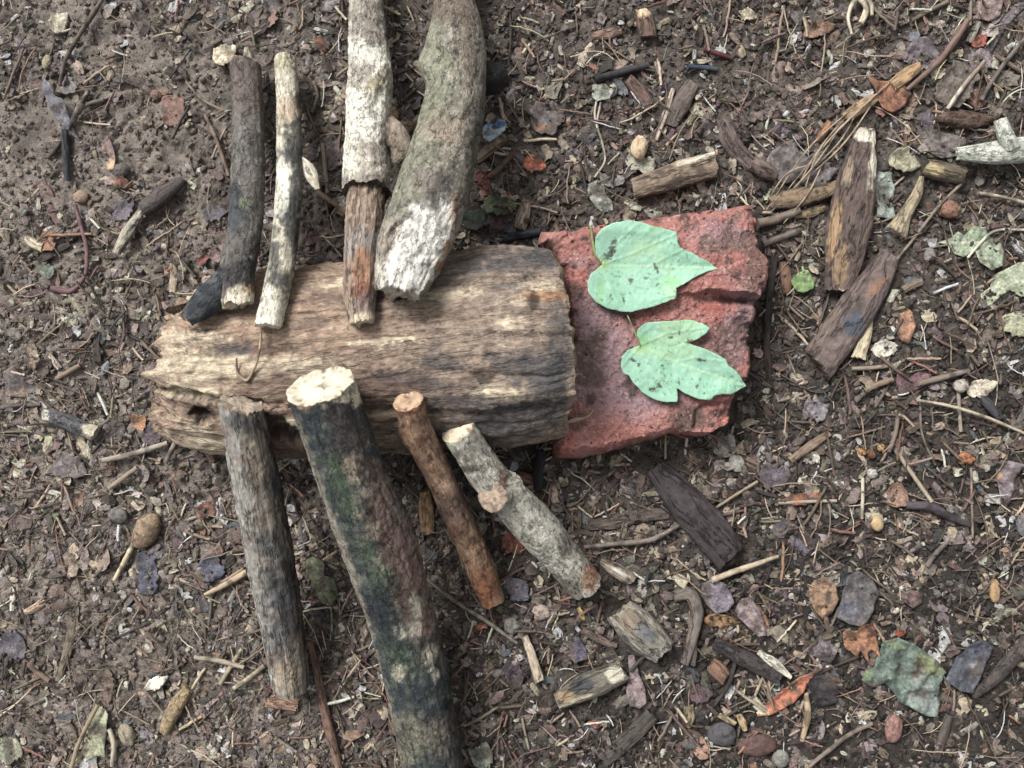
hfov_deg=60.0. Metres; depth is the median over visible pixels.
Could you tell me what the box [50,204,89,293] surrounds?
root
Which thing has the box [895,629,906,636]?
dead leaf
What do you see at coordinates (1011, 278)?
leaf
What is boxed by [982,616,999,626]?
wood chip
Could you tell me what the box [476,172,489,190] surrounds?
dead leaf
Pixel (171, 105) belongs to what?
bark chip
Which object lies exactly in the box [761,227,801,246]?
twig
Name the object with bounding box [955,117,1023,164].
lichen branch
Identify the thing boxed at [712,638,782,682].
stick piece
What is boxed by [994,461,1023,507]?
dead leaf
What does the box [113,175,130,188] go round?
dead leaf
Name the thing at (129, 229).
wood sliver
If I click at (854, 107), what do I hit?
wood chip
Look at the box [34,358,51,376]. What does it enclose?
dead leaf
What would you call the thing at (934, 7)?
twig
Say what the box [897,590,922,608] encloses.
dead leaf
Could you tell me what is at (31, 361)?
dead leaf
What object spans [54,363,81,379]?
twig
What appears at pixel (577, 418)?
twig
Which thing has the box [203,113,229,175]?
twig
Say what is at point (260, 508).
stick
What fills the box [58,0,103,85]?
twig
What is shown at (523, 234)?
twig
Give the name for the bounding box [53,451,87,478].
dead leaf
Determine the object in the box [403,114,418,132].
wood sliver
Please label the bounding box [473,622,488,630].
dead leaf
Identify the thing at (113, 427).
dead leaf
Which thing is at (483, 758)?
dead leaf
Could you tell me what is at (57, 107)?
dead leaf
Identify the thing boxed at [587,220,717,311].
green leaf
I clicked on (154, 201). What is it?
stick
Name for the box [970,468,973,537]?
twig
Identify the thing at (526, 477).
wood chip
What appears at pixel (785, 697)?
dead leaf
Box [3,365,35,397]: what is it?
dead leaf
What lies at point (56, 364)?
wood chip
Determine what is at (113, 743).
twig
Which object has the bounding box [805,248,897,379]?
bark piece
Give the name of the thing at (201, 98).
twig
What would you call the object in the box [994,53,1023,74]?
twig
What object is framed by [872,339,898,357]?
dead leaf
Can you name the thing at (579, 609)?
wood chip
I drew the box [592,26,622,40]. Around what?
wood chip
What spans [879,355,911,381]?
twig
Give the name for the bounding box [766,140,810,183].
bark flake
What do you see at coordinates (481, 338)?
log
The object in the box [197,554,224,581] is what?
dead leaf
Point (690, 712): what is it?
wood chip
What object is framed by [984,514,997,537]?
wood chip
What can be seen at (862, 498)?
twig
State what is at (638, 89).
bark piece
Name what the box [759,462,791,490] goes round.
dead leaf
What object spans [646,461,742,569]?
bark piece
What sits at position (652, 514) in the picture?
bark piece
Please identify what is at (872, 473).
stone
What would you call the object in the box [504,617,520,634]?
stone
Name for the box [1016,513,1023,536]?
stone
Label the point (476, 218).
dead leaf
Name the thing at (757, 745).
stone
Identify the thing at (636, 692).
dead leaf
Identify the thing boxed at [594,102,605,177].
twig
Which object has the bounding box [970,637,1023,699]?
stick
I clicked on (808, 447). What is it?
twig
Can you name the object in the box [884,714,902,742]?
stone
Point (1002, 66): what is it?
twig
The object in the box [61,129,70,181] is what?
twig
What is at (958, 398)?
twig
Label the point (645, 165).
dead leaf
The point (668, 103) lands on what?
wood sliver
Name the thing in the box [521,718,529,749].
twig
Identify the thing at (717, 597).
dead leaf
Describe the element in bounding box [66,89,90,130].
twig
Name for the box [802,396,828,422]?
dead leaf
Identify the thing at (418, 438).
stick
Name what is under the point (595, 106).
twig
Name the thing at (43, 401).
twig
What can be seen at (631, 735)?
bark piece
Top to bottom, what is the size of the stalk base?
0.008 m
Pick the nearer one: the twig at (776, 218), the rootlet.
the rootlet
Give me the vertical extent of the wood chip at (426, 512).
0.004 m
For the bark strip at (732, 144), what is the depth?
0.52 m
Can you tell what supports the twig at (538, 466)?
on the ground
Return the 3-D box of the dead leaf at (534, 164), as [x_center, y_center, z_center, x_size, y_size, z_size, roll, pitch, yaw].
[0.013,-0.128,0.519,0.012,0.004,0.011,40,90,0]
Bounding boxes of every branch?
[768,180,835,209]
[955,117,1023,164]
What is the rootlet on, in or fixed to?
on the log
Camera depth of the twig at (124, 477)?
0.51 m
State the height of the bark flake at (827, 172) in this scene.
0.005 m
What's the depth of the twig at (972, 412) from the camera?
0.51 m
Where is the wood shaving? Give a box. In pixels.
[143,676,168,690]
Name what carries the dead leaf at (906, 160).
on the ground
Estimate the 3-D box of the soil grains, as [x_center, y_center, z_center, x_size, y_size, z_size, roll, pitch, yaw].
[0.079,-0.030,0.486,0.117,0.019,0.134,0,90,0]
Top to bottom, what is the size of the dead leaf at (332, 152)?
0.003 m
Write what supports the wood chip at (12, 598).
on the ground
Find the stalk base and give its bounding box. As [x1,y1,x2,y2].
[886,176,923,238]
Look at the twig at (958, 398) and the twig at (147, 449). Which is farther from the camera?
the twig at (958, 398)
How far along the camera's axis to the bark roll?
0.51 m
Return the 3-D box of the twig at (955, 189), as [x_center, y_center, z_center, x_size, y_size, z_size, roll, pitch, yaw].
[0.240,-0.094,0.515,0.004,0.006,0.063,40,90,0]
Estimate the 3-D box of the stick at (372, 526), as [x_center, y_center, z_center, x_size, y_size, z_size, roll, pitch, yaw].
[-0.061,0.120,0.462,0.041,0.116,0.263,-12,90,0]
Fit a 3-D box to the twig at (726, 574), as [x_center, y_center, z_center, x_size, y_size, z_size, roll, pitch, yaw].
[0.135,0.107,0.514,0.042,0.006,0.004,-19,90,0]
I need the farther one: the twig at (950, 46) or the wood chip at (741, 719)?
the wood chip at (741, 719)
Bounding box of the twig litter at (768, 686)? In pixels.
[0,0,1023,767]
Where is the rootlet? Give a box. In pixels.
[235,329,261,381]
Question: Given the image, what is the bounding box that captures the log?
[141,244,576,458]
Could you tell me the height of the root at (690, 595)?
0.007 m
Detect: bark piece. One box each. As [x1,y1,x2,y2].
[37,242,70,262]
[581,627,617,647]
[587,508,669,530]
[596,708,656,765]
[624,74,658,110]
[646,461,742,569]
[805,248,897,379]
[824,127,876,291]
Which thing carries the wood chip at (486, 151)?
on the ground
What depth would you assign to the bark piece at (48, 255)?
0.52 m
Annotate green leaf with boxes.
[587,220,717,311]
[621,315,745,401]
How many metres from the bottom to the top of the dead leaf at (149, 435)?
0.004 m
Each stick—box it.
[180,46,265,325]
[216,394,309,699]
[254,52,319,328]
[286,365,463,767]
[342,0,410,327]
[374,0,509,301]
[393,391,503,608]
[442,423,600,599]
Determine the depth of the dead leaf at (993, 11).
0.52 m
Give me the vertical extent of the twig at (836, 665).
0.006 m
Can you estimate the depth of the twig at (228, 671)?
0.52 m
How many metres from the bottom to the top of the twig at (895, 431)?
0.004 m
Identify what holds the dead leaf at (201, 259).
on the ground
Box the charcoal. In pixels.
[978,396,1003,419]
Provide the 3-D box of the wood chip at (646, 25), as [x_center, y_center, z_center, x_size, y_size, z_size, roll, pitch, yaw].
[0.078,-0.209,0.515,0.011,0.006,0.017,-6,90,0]
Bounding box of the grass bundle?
[766,82,889,223]
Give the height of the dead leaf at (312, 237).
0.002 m
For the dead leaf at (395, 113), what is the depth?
0.52 m
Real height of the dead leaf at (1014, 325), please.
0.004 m
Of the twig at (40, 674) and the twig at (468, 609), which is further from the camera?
the twig at (40, 674)
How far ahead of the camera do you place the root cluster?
0.51 m
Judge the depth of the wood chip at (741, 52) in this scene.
0.52 m
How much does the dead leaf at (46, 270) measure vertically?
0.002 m
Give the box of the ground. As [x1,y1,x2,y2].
[0,0,1023,767]
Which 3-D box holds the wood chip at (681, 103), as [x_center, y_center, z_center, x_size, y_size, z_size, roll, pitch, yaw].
[0.098,-0.162,0.515,0.011,0.005,0.030,29,90,0]
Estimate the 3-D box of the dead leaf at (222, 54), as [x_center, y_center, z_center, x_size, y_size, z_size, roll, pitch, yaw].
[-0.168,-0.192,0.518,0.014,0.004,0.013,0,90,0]
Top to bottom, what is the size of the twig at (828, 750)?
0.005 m
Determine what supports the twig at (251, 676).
on the ground
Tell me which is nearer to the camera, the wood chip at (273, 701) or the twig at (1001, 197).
the twig at (1001, 197)
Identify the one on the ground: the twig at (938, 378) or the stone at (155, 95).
the stone at (155, 95)
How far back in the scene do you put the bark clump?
0.51 m
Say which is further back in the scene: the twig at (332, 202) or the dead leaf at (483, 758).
the dead leaf at (483, 758)
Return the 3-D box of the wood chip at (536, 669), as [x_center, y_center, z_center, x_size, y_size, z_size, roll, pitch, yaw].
[0.012,0.160,0.515,0.006,0.003,0.029,-16,90,0]
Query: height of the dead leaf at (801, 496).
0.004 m
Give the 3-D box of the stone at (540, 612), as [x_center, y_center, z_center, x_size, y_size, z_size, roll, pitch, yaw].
[0.017,0.133,0.517,0.010,0.006,0.010,-18,90,0]
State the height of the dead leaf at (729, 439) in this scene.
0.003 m
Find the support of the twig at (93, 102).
on the ground
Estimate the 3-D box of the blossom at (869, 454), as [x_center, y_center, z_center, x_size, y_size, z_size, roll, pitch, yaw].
[0.209,0.041,0.517,0.007,0.004,0.006,0,90,0]
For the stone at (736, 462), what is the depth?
0.52 m
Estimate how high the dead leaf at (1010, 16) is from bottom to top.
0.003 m
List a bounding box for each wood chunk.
[554,662,630,709]
[607,601,673,662]
[630,151,718,198]
[919,159,968,183]
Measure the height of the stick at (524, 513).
0.068 m
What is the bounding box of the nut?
[132,513,160,549]
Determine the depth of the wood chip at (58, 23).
0.52 m
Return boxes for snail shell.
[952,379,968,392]
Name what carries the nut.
on the ground
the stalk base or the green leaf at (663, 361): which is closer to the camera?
the green leaf at (663, 361)
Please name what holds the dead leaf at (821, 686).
on the ground
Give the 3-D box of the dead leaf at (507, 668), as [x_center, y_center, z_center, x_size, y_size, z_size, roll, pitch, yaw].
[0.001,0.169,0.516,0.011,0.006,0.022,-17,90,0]
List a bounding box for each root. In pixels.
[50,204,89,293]
[673,586,703,665]
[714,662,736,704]
[763,255,777,385]
[905,501,971,526]
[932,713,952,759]
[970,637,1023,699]
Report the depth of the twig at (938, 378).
0.51 m
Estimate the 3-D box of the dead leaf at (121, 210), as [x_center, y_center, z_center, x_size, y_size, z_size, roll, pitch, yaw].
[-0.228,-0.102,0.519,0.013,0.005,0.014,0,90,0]
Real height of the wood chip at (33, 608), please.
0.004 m
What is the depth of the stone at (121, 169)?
0.52 m
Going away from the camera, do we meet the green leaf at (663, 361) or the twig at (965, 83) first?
the green leaf at (663, 361)
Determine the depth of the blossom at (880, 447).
0.52 m
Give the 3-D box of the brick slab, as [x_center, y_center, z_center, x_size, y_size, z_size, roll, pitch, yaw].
[0.078,-0.029,0.498,0.127,0.043,0.144,0,90,0]
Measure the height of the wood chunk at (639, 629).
0.012 m
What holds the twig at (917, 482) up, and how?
on the ground
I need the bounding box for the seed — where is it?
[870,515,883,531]
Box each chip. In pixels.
[9,586,15,611]
[23,597,47,615]
[24,235,43,252]
[48,12,68,34]
[48,354,61,370]
[161,95,185,126]
[168,263,177,291]
[264,694,299,710]
[418,490,434,535]
[477,134,509,163]
[514,198,530,229]
[517,470,532,483]
[522,635,543,683]
[548,482,561,503]
[577,607,584,619]
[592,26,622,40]
[636,8,656,39]
[664,79,698,126]
[683,704,694,727]
[707,657,729,684]
[718,713,736,725]
[735,44,745,58]
[736,714,747,730]
[779,262,791,293]
[795,204,825,218]
[815,120,831,142]
[841,94,878,119]
[887,61,923,90]
[900,278,922,292]
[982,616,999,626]
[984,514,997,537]
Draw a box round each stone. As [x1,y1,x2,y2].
[107,507,128,522]
[113,163,129,176]
[150,90,161,100]
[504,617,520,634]
[532,605,550,620]
[706,722,737,745]
[729,454,743,471]
[737,734,776,756]
[772,749,788,767]
[867,469,877,478]
[884,714,902,742]
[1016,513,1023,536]
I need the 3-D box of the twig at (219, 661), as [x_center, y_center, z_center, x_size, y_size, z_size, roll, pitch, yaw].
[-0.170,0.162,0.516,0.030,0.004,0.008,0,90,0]
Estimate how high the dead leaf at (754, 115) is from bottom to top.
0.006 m
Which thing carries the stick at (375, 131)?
on the log
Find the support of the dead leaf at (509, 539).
on the ground
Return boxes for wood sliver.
[111,207,143,254]
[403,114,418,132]
[655,88,674,140]
[757,650,791,678]
[851,321,872,359]
[966,20,980,44]
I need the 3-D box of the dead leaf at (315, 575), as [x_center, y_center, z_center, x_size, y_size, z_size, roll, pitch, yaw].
[-0.107,0.123,0.516,0.016,0.005,0.050,-20,90,0]
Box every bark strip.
[55,620,75,680]
[716,118,754,172]
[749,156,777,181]
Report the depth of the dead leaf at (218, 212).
0.52 m
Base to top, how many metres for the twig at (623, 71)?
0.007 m
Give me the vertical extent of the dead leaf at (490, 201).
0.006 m
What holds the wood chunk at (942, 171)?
on the ground
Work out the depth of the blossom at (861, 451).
0.52 m
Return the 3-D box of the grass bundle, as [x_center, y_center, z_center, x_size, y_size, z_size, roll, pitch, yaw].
[0.183,-0.140,0.514,0.018,0.009,0.105,37,90,0]
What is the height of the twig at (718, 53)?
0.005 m
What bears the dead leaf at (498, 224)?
on the ground
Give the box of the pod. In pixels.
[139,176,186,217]
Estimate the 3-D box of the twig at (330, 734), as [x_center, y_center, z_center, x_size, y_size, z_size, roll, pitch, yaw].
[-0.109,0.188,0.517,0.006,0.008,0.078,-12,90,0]
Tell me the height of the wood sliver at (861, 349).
0.004 m
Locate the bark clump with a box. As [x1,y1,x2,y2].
[934,110,996,129]
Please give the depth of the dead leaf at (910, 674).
0.51 m
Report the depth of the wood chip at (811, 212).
0.52 m
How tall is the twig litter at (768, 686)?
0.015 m
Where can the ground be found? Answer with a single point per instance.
(120, 116)
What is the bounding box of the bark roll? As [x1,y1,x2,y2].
[600,559,636,584]
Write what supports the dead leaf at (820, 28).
on the ground
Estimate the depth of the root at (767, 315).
0.52 m
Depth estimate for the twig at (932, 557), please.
0.52 m
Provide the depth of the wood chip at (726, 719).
0.52 m
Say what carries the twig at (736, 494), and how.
on the ground
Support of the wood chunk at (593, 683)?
on the ground
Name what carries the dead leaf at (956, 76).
on the ground
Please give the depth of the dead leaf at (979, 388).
0.52 m
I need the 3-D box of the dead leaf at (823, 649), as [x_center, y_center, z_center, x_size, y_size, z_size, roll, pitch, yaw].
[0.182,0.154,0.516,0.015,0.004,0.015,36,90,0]
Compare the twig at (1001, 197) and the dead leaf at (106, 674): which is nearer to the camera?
the twig at (1001, 197)
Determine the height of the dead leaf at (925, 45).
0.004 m
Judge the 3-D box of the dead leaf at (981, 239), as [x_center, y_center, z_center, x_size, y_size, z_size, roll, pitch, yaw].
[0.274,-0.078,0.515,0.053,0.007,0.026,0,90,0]
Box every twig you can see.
[0,402,41,409]
[22,658,50,682]
[36,395,57,410]
[41,408,99,440]
[46,135,60,159]
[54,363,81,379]
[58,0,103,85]
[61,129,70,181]
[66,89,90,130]
[69,704,99,767]
[80,98,104,113]
[102,441,168,462]
[107,466,138,489]
[107,728,116,766]
[112,542,134,580]
[159,683,192,735]
[163,442,176,463]
[185,81,223,111]
[194,655,244,668]
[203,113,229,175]
[204,569,246,595]
[218,647,243,685]
[230,664,265,690]
[308,641,342,767]
[311,81,318,112]
[316,190,344,214]
[320,143,329,192]
[427,578,517,643]
[487,153,513,178]
[502,228,540,241]
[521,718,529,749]
[533,451,545,489]
[568,409,593,422]
[583,523,679,548]
[594,61,648,81]
[594,101,597,127]
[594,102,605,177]
[687,64,716,71]
[703,47,732,60]
[710,555,778,582]
[715,480,757,508]
[756,206,801,227]
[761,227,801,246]
[778,499,836,504]
[788,431,831,462]
[800,692,810,741]
[807,722,872,767]
[817,656,858,674]
[851,363,892,370]
[860,478,864,518]
[864,377,893,392]
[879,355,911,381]
[887,416,899,452]
[894,450,933,502]
[896,180,965,260]
[905,18,970,91]
[910,0,948,22]
[916,368,970,385]
[918,399,1023,433]
[919,402,935,465]
[925,539,949,567]
[946,60,986,109]
[956,392,962,431]
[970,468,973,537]
[977,191,1023,203]
[979,37,1023,101]
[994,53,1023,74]
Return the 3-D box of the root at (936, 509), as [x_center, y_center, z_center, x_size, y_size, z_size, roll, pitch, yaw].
[0.248,0.074,0.514,0.040,0.007,0.008,16,90,0]
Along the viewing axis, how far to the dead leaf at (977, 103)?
0.52 m
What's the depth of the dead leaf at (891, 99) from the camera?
0.51 m
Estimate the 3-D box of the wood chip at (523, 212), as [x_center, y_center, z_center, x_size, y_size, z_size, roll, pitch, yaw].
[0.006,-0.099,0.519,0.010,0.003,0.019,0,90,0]
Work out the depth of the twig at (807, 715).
0.52 m
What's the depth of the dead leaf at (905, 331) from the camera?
0.52 m
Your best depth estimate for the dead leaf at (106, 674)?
0.52 m
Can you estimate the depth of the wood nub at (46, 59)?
0.52 m
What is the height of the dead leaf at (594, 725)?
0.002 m
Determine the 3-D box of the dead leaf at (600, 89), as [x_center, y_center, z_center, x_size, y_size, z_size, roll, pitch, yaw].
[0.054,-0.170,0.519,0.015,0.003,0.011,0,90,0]
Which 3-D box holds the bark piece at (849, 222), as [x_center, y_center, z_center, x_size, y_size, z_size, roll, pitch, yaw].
[0.196,-0.101,0.513,0.027,0.012,0.097,10,90,0]
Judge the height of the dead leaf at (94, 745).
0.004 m
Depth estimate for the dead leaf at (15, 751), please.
0.52 m
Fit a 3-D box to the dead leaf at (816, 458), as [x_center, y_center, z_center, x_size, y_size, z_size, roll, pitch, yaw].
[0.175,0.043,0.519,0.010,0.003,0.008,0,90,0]
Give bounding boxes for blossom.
[856,448,865,455]
[866,449,875,458]
[877,444,884,450]
[958,451,975,465]
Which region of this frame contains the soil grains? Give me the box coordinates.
[560,211,764,450]
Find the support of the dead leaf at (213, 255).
on the ground
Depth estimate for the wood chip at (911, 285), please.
0.52 m
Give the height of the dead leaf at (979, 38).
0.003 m
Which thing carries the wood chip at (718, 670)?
on the ground
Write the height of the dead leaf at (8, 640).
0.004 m
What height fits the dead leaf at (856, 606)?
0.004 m
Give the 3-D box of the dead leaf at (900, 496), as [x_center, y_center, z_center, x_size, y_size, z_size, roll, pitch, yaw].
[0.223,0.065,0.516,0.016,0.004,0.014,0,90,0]
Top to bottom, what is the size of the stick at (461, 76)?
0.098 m
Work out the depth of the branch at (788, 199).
0.51 m
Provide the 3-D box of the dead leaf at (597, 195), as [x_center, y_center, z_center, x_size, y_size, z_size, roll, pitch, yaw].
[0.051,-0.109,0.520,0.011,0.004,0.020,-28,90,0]
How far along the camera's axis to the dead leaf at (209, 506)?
0.52 m
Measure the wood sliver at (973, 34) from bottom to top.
0.003 m
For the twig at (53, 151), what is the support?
on the ground
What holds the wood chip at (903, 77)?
on the ground
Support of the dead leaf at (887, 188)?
on the ground
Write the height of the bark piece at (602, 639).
0.003 m
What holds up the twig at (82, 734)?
on the ground
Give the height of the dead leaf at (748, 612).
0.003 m
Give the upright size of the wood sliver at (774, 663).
0.004 m
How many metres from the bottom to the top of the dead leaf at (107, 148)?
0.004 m
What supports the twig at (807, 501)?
on the ground
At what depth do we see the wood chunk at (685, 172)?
0.51 m
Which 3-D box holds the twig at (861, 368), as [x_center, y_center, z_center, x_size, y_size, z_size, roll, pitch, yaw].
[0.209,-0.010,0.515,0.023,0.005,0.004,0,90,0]
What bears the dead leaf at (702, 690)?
on the ground
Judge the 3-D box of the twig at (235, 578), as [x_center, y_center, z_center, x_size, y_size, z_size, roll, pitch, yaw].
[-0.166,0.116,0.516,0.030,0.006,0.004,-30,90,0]
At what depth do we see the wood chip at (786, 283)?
0.52 m
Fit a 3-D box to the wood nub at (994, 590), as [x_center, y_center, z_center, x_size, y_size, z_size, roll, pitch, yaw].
[0.280,0.120,0.516,0.006,0.005,0.014,0,90,0]
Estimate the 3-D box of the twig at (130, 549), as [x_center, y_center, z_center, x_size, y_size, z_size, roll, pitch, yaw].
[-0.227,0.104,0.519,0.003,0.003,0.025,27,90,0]
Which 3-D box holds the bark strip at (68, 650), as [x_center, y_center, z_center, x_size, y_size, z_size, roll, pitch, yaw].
[-0.260,0.156,0.519,0.006,0.003,0.039,14,90,0]
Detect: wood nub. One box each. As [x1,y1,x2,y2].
[42,55,50,69]
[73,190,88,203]
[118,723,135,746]
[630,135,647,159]
[989,579,999,602]
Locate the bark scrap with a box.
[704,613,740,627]
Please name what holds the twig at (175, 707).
on the ground
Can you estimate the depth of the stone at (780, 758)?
0.52 m
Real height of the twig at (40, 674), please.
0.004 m
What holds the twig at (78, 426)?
on the ground
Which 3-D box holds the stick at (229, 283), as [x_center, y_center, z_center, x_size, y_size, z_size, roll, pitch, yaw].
[-0.147,-0.111,0.476,0.036,0.080,0.165,0,90,0]
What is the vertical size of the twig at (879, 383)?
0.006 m
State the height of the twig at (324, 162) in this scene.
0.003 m
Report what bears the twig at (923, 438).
on the ground
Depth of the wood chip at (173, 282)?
0.52 m
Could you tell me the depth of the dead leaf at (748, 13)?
0.52 m
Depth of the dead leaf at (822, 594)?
0.51 m
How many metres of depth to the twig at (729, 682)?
0.52 m
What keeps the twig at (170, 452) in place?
on the ground
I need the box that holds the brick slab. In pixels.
[538,205,767,458]
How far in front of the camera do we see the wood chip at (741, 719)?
0.52 m
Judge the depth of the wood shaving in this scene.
0.52 m
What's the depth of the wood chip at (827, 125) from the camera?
0.51 m
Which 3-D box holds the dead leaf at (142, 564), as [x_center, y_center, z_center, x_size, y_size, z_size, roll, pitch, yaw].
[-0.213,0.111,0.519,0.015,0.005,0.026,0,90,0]
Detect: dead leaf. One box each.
[0,630,26,667]
[0,737,22,765]
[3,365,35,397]
[25,340,39,369]
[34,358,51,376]
[39,262,53,278]
[42,78,79,139]
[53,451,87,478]
[81,706,107,760]
[95,668,114,704]
[98,115,115,169]
[104,419,125,443]
[112,198,133,220]
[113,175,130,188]
[130,414,145,430]
[135,551,158,594]
[139,422,161,444]
[195,501,215,519]
[197,254,208,264]
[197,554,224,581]
[203,204,227,221]
[208,244,223,262]
[212,44,236,65]
[302,229,327,245]
[305,555,337,639]
[320,138,343,170]
[391,104,398,118]
[462,208,485,230]
[468,741,492,767]
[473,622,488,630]
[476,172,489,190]
[482,118,504,141]
[483,192,516,215]
[486,205,512,230]
[500,532,522,554]
[501,656,523,690]
[503,576,528,601]
[523,154,546,172]
[529,100,565,135]
[562,637,587,663]
[587,180,612,211]
[587,719,603,728]
[592,84,616,100]
[625,152,656,173]
[626,655,646,708]
[689,684,713,704]
[701,580,733,613]
[717,434,735,451]
[733,95,784,122]
[735,597,765,636]
[739,7,757,20]
[756,669,820,715]
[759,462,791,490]
[781,492,826,505]
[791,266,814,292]
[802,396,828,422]
[803,20,836,37]
[803,451,819,463]
[806,674,838,707]
[807,633,837,662]
[809,577,838,618]
[834,570,878,625]
[843,623,879,661]
[862,638,945,716]
[867,75,910,112]
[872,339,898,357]
[876,172,894,218]
[881,483,908,507]
[888,147,920,172]
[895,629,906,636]
[896,300,915,343]
[896,372,931,395]
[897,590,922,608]
[903,36,939,68]
[917,130,966,157]
[934,60,980,107]
[938,226,1023,269]
[945,639,993,693]
[966,379,997,397]
[968,48,992,72]
[968,89,986,110]
[972,34,986,47]
[977,0,1002,21]
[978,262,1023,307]
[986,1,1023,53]
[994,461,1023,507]
[1004,312,1023,336]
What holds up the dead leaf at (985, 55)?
on the ground
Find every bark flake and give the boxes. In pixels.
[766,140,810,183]
[794,151,836,185]
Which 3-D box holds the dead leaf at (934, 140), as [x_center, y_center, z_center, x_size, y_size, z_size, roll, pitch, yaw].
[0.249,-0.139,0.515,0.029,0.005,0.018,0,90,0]
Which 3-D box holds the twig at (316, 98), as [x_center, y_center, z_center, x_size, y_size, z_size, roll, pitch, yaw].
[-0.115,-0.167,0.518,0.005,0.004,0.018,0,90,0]
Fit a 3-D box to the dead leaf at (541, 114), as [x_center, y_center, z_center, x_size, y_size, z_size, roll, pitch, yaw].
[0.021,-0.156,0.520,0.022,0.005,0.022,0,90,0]
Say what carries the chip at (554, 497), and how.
on the ground
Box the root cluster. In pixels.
[846,0,873,34]
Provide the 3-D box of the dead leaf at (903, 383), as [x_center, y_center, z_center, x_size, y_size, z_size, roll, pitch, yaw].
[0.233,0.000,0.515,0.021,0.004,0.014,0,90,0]
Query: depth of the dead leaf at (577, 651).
0.52 m
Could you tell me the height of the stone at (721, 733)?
0.008 m
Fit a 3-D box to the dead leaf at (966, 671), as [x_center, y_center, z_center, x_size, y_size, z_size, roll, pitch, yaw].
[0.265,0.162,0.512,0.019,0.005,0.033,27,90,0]
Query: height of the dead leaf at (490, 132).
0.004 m
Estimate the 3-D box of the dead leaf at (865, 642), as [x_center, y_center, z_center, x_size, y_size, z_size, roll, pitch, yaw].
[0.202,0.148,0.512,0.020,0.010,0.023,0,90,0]
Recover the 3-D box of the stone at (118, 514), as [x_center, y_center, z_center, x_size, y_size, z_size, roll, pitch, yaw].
[-0.230,0.076,0.518,0.012,0.006,0.010,0,90,0]
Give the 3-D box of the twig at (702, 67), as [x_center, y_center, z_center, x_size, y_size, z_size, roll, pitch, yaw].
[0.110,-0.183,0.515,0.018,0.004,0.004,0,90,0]
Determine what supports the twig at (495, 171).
on the ground
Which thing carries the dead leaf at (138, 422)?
on the ground
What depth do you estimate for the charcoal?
0.52 m
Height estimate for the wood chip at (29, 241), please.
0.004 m
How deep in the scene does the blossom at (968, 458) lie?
0.51 m
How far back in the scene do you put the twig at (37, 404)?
0.52 m
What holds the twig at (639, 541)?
on the ground
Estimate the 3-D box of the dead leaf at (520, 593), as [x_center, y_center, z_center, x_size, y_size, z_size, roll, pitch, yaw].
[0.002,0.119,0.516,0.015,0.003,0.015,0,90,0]

